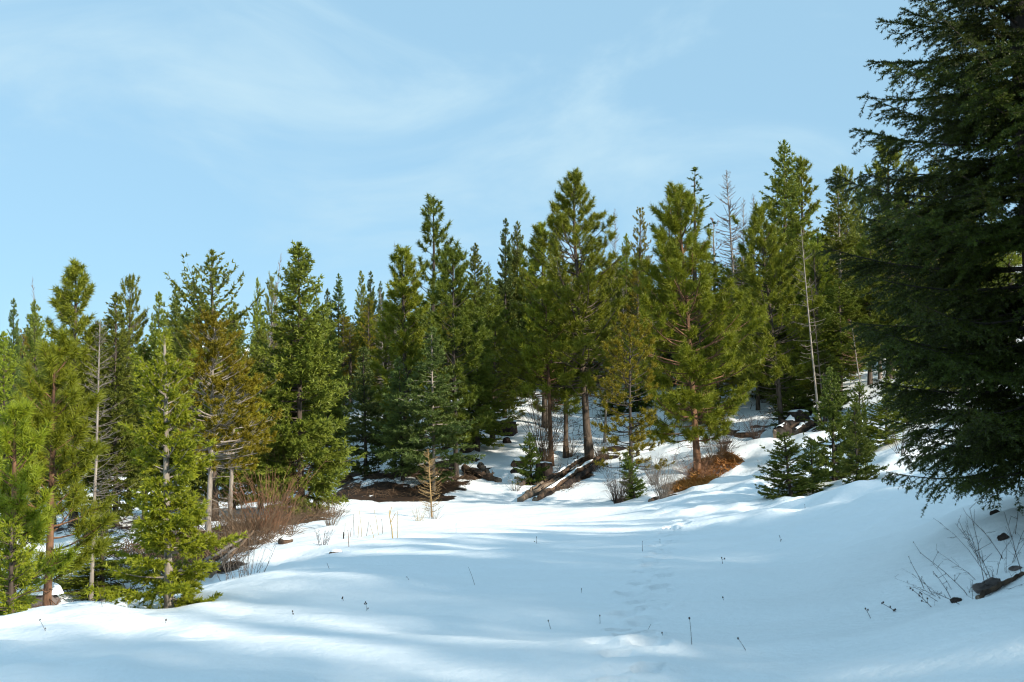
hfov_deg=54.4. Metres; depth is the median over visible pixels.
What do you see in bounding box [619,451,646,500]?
young fir
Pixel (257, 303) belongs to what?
fir tree
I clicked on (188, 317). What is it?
fir tree
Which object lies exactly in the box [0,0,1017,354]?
sky
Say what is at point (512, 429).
tree stump
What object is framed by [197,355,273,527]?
lodgepole pine
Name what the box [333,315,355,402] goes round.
lodgepole pine
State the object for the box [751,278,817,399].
fir tree
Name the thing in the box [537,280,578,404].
ponderosa pine
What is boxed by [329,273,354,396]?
fir tree
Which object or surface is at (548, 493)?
fallen log
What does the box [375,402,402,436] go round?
young fir
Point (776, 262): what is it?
ponderosa pine
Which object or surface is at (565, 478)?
fallen log
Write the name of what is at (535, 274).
fir tree
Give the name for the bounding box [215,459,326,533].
willow shrub
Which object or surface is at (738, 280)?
ponderosa pine
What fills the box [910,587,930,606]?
dead weed
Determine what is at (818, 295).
fir tree
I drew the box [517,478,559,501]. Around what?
fallen log
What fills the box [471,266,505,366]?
fir tree
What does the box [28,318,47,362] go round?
fir tree
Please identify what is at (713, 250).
dead pine
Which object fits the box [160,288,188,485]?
fir tree
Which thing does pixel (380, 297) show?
pine tree
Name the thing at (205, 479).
fir tree
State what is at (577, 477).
fallen log
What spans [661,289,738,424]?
fir tree
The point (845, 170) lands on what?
ponderosa pine
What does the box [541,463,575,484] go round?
fallen log
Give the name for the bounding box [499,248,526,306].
ponderosa pine
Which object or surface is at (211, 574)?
fallen log
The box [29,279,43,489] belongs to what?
dead snag
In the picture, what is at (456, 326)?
ponderosa pine
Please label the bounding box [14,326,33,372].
lodgepole pine
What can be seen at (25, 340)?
lodgepole pine
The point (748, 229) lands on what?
bare larch
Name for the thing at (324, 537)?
dead weed clump
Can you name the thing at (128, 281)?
ponderosa pine
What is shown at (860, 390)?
young fir
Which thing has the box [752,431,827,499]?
young fir
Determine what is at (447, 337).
lodgepole pine
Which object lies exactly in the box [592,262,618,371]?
fir tree
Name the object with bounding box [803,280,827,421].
dead snag
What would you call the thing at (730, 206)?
bare larch
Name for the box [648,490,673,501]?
fallen log
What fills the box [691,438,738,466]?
bare shrub
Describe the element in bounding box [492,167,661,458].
tall pine
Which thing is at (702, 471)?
bare shrub
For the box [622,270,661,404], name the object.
lodgepole pine
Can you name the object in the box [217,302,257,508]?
fir tree
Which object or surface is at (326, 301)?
fir tree
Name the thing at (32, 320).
fir tree
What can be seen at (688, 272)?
fir tree
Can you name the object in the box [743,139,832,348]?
tall fir
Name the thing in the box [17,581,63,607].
rock
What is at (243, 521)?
willow shrub
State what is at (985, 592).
fallen log
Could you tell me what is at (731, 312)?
ponderosa pine
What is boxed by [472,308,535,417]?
fir tree
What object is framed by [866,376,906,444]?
fir tree
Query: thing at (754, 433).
bare shrub
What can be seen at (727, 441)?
bare shrub
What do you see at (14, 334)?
fir tree
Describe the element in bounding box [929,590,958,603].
dead weed
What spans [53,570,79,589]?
rock
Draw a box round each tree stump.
[495,418,517,435]
[535,461,552,477]
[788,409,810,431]
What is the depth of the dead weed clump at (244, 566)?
15.24 m
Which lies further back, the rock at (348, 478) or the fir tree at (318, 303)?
the fir tree at (318, 303)
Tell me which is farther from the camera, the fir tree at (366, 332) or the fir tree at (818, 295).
the fir tree at (366, 332)
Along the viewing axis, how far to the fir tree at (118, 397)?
30.82 m
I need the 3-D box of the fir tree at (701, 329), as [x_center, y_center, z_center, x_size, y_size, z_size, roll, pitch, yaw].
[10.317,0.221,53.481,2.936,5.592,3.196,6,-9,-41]
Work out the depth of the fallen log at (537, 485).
38.35 m
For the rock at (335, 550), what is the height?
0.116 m
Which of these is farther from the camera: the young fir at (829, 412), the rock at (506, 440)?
the rock at (506, 440)
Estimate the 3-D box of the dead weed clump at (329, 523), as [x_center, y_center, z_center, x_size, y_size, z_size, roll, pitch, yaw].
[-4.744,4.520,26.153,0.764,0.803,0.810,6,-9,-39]
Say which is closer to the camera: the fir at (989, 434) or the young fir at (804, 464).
the fir at (989, 434)
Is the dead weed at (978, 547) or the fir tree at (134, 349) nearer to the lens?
the dead weed at (978, 547)
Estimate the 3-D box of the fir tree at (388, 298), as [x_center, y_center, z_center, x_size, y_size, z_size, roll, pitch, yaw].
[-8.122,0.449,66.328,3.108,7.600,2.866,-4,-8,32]
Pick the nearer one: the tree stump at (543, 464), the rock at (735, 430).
the tree stump at (543, 464)
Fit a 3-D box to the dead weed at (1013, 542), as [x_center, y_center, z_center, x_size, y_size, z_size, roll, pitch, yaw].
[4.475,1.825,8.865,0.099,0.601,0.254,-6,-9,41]
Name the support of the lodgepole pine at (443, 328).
on the snowy ground
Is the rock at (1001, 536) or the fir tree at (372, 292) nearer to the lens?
the rock at (1001, 536)
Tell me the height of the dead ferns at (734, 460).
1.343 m
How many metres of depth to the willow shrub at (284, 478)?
32.49 m
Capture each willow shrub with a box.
[195,482,312,539]
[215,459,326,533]
[257,448,302,513]
[513,382,581,461]
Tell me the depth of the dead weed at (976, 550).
9.08 m
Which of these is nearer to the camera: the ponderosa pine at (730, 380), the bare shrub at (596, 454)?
the bare shrub at (596, 454)
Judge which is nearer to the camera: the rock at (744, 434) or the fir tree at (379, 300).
the rock at (744, 434)
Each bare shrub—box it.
[506,474,525,490]
[563,434,581,456]
[589,436,607,457]
[601,465,634,503]
[635,455,666,484]
[639,453,684,498]
[666,455,722,481]
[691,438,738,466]
[706,420,747,451]
[736,412,771,439]
[755,462,784,482]
[886,415,917,453]
[895,561,1021,605]
[935,516,1023,578]
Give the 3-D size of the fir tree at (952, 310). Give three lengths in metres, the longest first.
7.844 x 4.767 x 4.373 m
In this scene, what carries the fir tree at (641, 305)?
on the snowy ground
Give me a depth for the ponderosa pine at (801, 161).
55.09 m
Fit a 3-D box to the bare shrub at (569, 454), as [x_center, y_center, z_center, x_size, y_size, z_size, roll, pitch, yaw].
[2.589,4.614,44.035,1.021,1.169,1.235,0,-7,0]
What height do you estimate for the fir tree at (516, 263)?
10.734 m
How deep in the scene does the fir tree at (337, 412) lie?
46.96 m
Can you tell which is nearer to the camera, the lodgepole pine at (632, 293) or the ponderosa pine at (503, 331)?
the ponderosa pine at (503, 331)
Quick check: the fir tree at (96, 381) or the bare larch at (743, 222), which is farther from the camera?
the bare larch at (743, 222)
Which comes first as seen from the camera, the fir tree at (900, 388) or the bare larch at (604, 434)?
the fir tree at (900, 388)
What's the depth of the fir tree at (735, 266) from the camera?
69.67 m
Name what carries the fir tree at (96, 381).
on the snowy ground
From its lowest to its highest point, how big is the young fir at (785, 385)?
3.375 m
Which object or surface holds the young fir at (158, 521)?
on the snowy ground
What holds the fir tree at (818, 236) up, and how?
on the snowy ground
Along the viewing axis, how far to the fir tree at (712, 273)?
61.17 m
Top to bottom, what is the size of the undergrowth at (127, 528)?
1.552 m
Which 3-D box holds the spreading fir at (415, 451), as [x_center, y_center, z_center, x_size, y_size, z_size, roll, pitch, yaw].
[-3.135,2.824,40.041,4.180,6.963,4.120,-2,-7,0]
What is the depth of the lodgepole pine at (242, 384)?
23.83 m
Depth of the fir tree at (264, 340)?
40.15 m
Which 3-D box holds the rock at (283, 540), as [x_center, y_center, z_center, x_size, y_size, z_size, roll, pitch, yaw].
[-5.051,4.476,22.210,0.320,0.215,0.299,3,-8,-23]
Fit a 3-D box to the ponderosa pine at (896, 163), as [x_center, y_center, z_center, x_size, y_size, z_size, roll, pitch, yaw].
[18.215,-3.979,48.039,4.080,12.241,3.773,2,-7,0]
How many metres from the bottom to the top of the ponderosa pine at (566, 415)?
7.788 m
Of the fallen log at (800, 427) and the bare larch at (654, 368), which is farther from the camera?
the bare larch at (654, 368)
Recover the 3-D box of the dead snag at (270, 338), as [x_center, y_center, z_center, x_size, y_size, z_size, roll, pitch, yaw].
[-12.374,1.383,50.236,1.175,11.959,0.949,10,-8,-31]
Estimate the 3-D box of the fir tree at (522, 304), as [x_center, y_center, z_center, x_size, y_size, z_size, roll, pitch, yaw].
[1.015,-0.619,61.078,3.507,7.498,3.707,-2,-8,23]
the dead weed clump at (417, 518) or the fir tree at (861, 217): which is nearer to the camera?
the dead weed clump at (417, 518)
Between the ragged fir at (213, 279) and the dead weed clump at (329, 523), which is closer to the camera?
the dead weed clump at (329, 523)
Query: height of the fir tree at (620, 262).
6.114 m
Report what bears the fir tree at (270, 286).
on the snowy ground
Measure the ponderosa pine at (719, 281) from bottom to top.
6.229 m
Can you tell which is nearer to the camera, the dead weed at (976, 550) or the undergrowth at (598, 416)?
the dead weed at (976, 550)
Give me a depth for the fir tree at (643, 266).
69.26 m
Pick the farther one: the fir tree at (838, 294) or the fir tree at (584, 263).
the fir tree at (584, 263)
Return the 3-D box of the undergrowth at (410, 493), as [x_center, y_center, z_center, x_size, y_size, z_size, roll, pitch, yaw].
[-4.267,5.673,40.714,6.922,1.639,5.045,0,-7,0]
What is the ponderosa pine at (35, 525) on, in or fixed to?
on the snowy ground
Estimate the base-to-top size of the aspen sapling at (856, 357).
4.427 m
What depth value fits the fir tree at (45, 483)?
29.56 m
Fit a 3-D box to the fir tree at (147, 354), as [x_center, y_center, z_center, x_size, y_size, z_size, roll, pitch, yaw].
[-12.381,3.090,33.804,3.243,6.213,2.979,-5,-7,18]
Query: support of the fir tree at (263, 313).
on the snowy ground
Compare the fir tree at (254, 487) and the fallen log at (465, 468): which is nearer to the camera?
the fir tree at (254, 487)
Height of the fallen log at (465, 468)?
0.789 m
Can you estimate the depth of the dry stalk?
22.27 m
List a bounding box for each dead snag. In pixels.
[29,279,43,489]
[59,322,133,600]
[266,256,281,395]
[789,230,826,430]
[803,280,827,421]
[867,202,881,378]
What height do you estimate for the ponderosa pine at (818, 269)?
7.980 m
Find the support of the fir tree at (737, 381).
on the snowy ground
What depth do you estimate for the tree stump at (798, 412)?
41.08 m
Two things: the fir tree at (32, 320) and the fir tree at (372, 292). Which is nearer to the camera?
the fir tree at (32, 320)
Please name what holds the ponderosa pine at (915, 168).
on the snowy ground
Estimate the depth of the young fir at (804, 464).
27.29 m
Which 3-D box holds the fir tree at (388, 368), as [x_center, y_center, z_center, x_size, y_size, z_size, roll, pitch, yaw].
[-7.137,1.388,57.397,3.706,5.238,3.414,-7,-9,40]
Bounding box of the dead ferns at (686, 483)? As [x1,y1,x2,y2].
[661,471,723,492]
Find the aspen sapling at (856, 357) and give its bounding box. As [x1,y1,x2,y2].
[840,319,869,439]
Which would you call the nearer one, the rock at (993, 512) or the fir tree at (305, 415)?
the rock at (993, 512)
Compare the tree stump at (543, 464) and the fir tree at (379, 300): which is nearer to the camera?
the tree stump at (543, 464)
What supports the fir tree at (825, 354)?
on the snowy ground
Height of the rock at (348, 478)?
0.515 m
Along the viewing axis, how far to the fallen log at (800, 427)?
40.74 m
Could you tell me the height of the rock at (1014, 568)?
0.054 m
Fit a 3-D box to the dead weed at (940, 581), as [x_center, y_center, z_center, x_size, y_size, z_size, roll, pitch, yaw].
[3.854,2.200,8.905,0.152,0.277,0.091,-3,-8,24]
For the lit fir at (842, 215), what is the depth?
55.93 m
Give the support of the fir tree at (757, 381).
on the snowy ground
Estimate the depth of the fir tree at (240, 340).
69.78 m
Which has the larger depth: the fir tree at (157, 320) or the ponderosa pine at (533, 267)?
the ponderosa pine at (533, 267)
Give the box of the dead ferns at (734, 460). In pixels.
[687,449,744,475]
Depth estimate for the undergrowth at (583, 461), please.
40.43 m
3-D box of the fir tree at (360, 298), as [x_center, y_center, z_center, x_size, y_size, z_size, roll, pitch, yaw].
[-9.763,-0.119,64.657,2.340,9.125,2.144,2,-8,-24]
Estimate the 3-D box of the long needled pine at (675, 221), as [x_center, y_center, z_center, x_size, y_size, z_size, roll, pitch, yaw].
[6.870,-0.488,38.407,6.316,11.944,5.734,-3,-7,0]
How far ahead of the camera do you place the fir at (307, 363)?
32.67 m
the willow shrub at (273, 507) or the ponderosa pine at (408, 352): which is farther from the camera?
the ponderosa pine at (408, 352)
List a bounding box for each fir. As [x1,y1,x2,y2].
[0,515,57,614]
[85,326,248,608]
[143,249,279,520]
[214,239,367,515]
[337,345,390,476]
[371,356,428,480]
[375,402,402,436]
[384,326,484,490]
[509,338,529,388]
[512,432,549,484]
[595,381,634,416]
[617,358,660,411]
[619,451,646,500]
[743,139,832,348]
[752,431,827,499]
[753,345,808,409]
[768,383,820,428]
[794,440,836,493]
[801,366,864,481]
[811,166,872,316]
[816,0,1023,517]
[833,404,888,484]
[843,382,882,453]
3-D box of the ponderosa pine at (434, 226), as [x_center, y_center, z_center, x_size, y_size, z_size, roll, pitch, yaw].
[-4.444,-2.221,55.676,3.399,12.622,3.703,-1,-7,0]
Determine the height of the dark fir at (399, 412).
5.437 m
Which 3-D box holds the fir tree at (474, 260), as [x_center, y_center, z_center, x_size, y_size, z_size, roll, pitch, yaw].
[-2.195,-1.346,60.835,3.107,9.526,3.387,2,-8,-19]
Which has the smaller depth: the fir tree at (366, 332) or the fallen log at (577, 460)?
the fallen log at (577, 460)
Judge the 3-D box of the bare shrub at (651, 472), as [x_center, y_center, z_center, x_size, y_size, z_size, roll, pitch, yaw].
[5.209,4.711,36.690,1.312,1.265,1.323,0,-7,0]
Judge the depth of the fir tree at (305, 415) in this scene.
50.73 m
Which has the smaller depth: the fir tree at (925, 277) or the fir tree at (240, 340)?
the fir tree at (925, 277)
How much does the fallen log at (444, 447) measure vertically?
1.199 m
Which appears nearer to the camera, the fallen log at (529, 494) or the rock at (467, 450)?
the fallen log at (529, 494)
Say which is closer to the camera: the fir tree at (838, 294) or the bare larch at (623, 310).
the fir tree at (838, 294)
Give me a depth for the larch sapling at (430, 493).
30.18 m
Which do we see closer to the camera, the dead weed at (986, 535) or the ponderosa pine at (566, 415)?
the dead weed at (986, 535)
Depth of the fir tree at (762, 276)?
53.26 m
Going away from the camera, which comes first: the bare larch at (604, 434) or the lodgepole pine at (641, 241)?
the bare larch at (604, 434)
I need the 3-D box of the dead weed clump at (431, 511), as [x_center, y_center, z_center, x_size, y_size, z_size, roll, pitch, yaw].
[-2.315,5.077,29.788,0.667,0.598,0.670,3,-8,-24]
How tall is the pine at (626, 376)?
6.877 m
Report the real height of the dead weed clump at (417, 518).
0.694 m
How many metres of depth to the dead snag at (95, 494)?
18.43 m
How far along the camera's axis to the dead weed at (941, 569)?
8.81 m
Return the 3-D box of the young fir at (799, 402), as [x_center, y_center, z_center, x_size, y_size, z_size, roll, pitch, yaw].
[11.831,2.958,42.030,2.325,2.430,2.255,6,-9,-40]
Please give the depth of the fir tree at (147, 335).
59.44 m
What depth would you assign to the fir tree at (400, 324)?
62.63 m
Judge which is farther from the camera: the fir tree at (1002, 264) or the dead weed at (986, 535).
the fir tree at (1002, 264)
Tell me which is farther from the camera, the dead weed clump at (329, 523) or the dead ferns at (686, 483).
the dead ferns at (686, 483)
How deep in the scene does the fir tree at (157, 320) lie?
37.22 m
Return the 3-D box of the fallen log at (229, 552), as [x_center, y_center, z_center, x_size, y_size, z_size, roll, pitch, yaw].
[-5.765,4.354,19.309,0.083,0.478,2.621,0,-7,0]
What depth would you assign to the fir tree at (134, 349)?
58.20 m
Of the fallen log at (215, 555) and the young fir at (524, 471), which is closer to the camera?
the fallen log at (215, 555)
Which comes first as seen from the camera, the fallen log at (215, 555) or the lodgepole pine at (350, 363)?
the fallen log at (215, 555)
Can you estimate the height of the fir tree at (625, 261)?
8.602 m
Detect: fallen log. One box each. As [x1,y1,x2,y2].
[196,547,235,581]
[201,539,241,562]
[209,530,253,577]
[436,442,460,450]
[461,464,501,482]
[477,462,493,473]
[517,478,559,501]
[525,476,547,492]
[532,455,599,500]
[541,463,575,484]
[543,453,589,481]
[544,483,562,497]
[562,457,605,488]
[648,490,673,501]
[772,404,813,438]
[792,417,826,434]
[975,571,1023,598]
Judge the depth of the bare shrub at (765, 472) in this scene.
30.73 m
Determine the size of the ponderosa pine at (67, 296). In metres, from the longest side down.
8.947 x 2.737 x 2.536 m
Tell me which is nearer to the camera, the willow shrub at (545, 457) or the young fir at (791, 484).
the young fir at (791, 484)
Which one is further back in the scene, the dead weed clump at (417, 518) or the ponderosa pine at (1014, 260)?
the ponderosa pine at (1014, 260)
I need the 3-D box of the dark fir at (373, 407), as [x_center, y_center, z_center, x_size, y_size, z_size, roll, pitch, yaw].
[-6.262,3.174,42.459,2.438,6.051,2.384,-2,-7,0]
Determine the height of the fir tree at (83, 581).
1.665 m
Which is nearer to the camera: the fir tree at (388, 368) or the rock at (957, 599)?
the rock at (957, 599)
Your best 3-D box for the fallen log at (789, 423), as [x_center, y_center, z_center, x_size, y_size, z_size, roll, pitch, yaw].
[11.882,3.250,41.483,1.027,1.942,3.781,-5,-9,34]
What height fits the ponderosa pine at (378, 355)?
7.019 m
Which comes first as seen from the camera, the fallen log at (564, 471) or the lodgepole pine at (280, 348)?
the fallen log at (564, 471)
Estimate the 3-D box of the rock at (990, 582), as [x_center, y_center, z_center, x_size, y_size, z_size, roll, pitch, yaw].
[4.223,2.155,8.749,0.424,0.160,0.181,4,-8,-28]
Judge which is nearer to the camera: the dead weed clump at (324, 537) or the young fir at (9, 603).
the young fir at (9, 603)
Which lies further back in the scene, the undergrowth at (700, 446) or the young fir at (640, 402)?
the young fir at (640, 402)
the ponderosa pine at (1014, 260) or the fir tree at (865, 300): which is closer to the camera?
the fir tree at (865, 300)
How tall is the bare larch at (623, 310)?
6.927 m
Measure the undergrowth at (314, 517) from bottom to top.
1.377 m
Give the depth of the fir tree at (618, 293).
58.29 m
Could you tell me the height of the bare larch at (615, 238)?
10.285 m
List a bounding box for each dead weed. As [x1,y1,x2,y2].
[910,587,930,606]
[913,542,966,594]
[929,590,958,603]
[933,571,950,597]
[958,519,991,576]
[965,512,1002,558]
[967,487,991,582]
[1004,512,1020,571]
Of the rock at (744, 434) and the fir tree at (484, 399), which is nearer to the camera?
the rock at (744, 434)
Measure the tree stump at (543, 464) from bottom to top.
0.858 m
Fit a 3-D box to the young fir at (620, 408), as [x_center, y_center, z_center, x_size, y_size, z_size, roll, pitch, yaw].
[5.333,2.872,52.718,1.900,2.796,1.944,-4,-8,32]
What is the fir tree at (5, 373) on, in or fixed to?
on the snowy ground
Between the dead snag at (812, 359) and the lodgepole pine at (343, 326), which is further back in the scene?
the lodgepole pine at (343, 326)
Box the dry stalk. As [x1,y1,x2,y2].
[389,507,395,537]
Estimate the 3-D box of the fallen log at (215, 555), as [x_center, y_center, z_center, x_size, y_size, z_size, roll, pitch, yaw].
[-6.034,4.361,20.619,0.100,0.338,3.023,0,-7,0]
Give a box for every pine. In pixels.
[0,327,120,606]
[0,397,80,615]
[7,334,40,469]
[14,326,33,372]
[37,257,112,526]
[100,272,153,512]
[144,308,283,536]
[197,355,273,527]
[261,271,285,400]
[268,319,295,399]
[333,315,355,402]
[338,324,365,411]
[354,297,379,412]
[356,312,416,426]
[368,244,443,448]
[406,193,456,388]
[412,240,494,477]
[428,301,467,402]
[432,306,461,444]
[467,315,526,439]
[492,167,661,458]
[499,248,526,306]
[505,281,590,465]
[519,221,571,427]
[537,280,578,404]
[541,296,592,457]
[545,250,571,284]
[586,312,675,497]
[615,181,770,470]
[622,207,654,316]
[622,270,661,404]
[695,302,743,405]
[704,217,727,293]
[710,196,831,421]
[713,270,732,332]
[715,297,750,388]
[721,267,750,315]
[779,154,836,297]
[786,240,844,384]
[818,221,848,256]
[826,164,861,280]
[846,134,914,378]
[880,158,929,325]
[996,239,1023,340]
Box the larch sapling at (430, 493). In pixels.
[419,448,444,516]
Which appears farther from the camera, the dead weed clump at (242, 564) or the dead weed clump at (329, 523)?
the dead weed clump at (329, 523)
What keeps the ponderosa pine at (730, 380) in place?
on the snowy ground
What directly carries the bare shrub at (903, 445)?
on the snowy ground
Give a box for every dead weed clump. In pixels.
[211,525,282,578]
[212,542,269,579]
[315,529,334,544]
[318,497,347,525]
[409,499,429,520]
[424,502,442,518]
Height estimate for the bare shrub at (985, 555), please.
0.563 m
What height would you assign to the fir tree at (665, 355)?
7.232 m
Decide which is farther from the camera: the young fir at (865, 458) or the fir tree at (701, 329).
the fir tree at (701, 329)
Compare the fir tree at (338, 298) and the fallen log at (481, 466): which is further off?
the fir tree at (338, 298)
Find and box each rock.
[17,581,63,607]
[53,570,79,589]
[278,537,292,543]
[329,549,341,553]
[337,475,352,482]
[459,448,473,452]
[502,437,511,442]
[510,458,522,466]
[720,427,739,434]
[734,431,757,437]
[950,597,961,602]
[972,577,1001,593]
[989,509,999,514]
[997,533,1008,540]
[1008,565,1021,570]
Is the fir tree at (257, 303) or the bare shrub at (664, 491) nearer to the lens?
the bare shrub at (664, 491)
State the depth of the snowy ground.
11.18 m
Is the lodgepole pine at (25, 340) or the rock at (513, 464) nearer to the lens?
the rock at (513, 464)
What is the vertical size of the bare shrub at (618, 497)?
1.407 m
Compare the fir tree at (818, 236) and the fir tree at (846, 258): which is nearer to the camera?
the fir tree at (818, 236)
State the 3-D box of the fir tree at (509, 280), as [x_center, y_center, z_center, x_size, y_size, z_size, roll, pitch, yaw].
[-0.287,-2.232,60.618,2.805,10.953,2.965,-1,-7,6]
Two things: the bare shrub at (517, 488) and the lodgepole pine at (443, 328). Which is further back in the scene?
the lodgepole pine at (443, 328)
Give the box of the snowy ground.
[0,264,1023,681]
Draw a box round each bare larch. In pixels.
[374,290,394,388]
[594,262,617,442]
[609,209,621,278]
[616,287,630,401]
[642,293,664,420]
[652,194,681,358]
[709,170,746,299]
[733,197,756,285]
[738,195,759,286]
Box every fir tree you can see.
[0,298,26,420]
[0,331,39,518]
[11,299,50,454]
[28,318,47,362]
[31,387,78,527]
[55,513,141,600]
[72,292,162,525]
[77,327,112,445]
[107,321,143,440]
[109,343,173,517]
[130,322,161,412]
[142,292,182,505]
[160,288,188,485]
[169,304,218,516]
[177,310,209,401]
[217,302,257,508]
[219,324,248,360]
[237,444,306,508]
[239,328,287,504]
[241,305,272,372]
[249,277,270,485]
[302,330,360,452]
[302,336,354,438]
[311,300,322,324]
[321,289,339,379]
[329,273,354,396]
[345,296,381,375]
[347,270,377,399]
[356,329,411,401]
[362,270,378,336]
[373,281,384,333]
[376,293,396,381]
[390,299,425,390]
[423,296,439,339]
[448,308,518,451]
[458,242,491,368]
[461,283,514,382]
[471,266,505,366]
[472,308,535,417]
[494,218,524,344]
[496,221,535,334]
[516,272,541,382]
[523,255,549,360]
[572,255,603,382]
[585,265,636,365]
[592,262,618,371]
[597,255,633,296]
[616,233,636,328]
[630,248,657,297]
[634,271,656,366]
[642,269,685,389]
[657,166,721,346]
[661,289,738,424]
[680,256,698,306]
[692,296,721,371]
[698,253,730,328]
[712,286,749,394]
[723,256,746,291]
[730,276,795,409]
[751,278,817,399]
[758,272,790,336]
[791,349,854,421]
[792,233,849,385]
[792,245,845,388]
[793,278,882,390]
[824,233,903,384]
[841,245,868,344]
[852,171,870,312]
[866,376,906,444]
[877,319,931,423]
[878,163,960,392]
[914,222,1007,386]
[989,256,1012,286]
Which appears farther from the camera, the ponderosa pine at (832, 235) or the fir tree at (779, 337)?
the ponderosa pine at (832, 235)
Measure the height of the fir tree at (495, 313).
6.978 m
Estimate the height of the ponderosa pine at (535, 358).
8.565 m
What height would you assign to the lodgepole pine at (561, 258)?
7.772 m
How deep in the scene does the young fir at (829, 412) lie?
28.19 m
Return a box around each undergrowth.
[6,507,246,601]
[104,496,351,580]
[303,375,861,456]
[333,465,486,497]
[526,449,616,493]
[553,404,868,492]
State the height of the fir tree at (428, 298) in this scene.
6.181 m
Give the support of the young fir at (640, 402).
on the snowy ground
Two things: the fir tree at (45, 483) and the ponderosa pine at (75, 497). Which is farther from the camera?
the fir tree at (45, 483)
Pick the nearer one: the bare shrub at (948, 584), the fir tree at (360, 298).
the bare shrub at (948, 584)

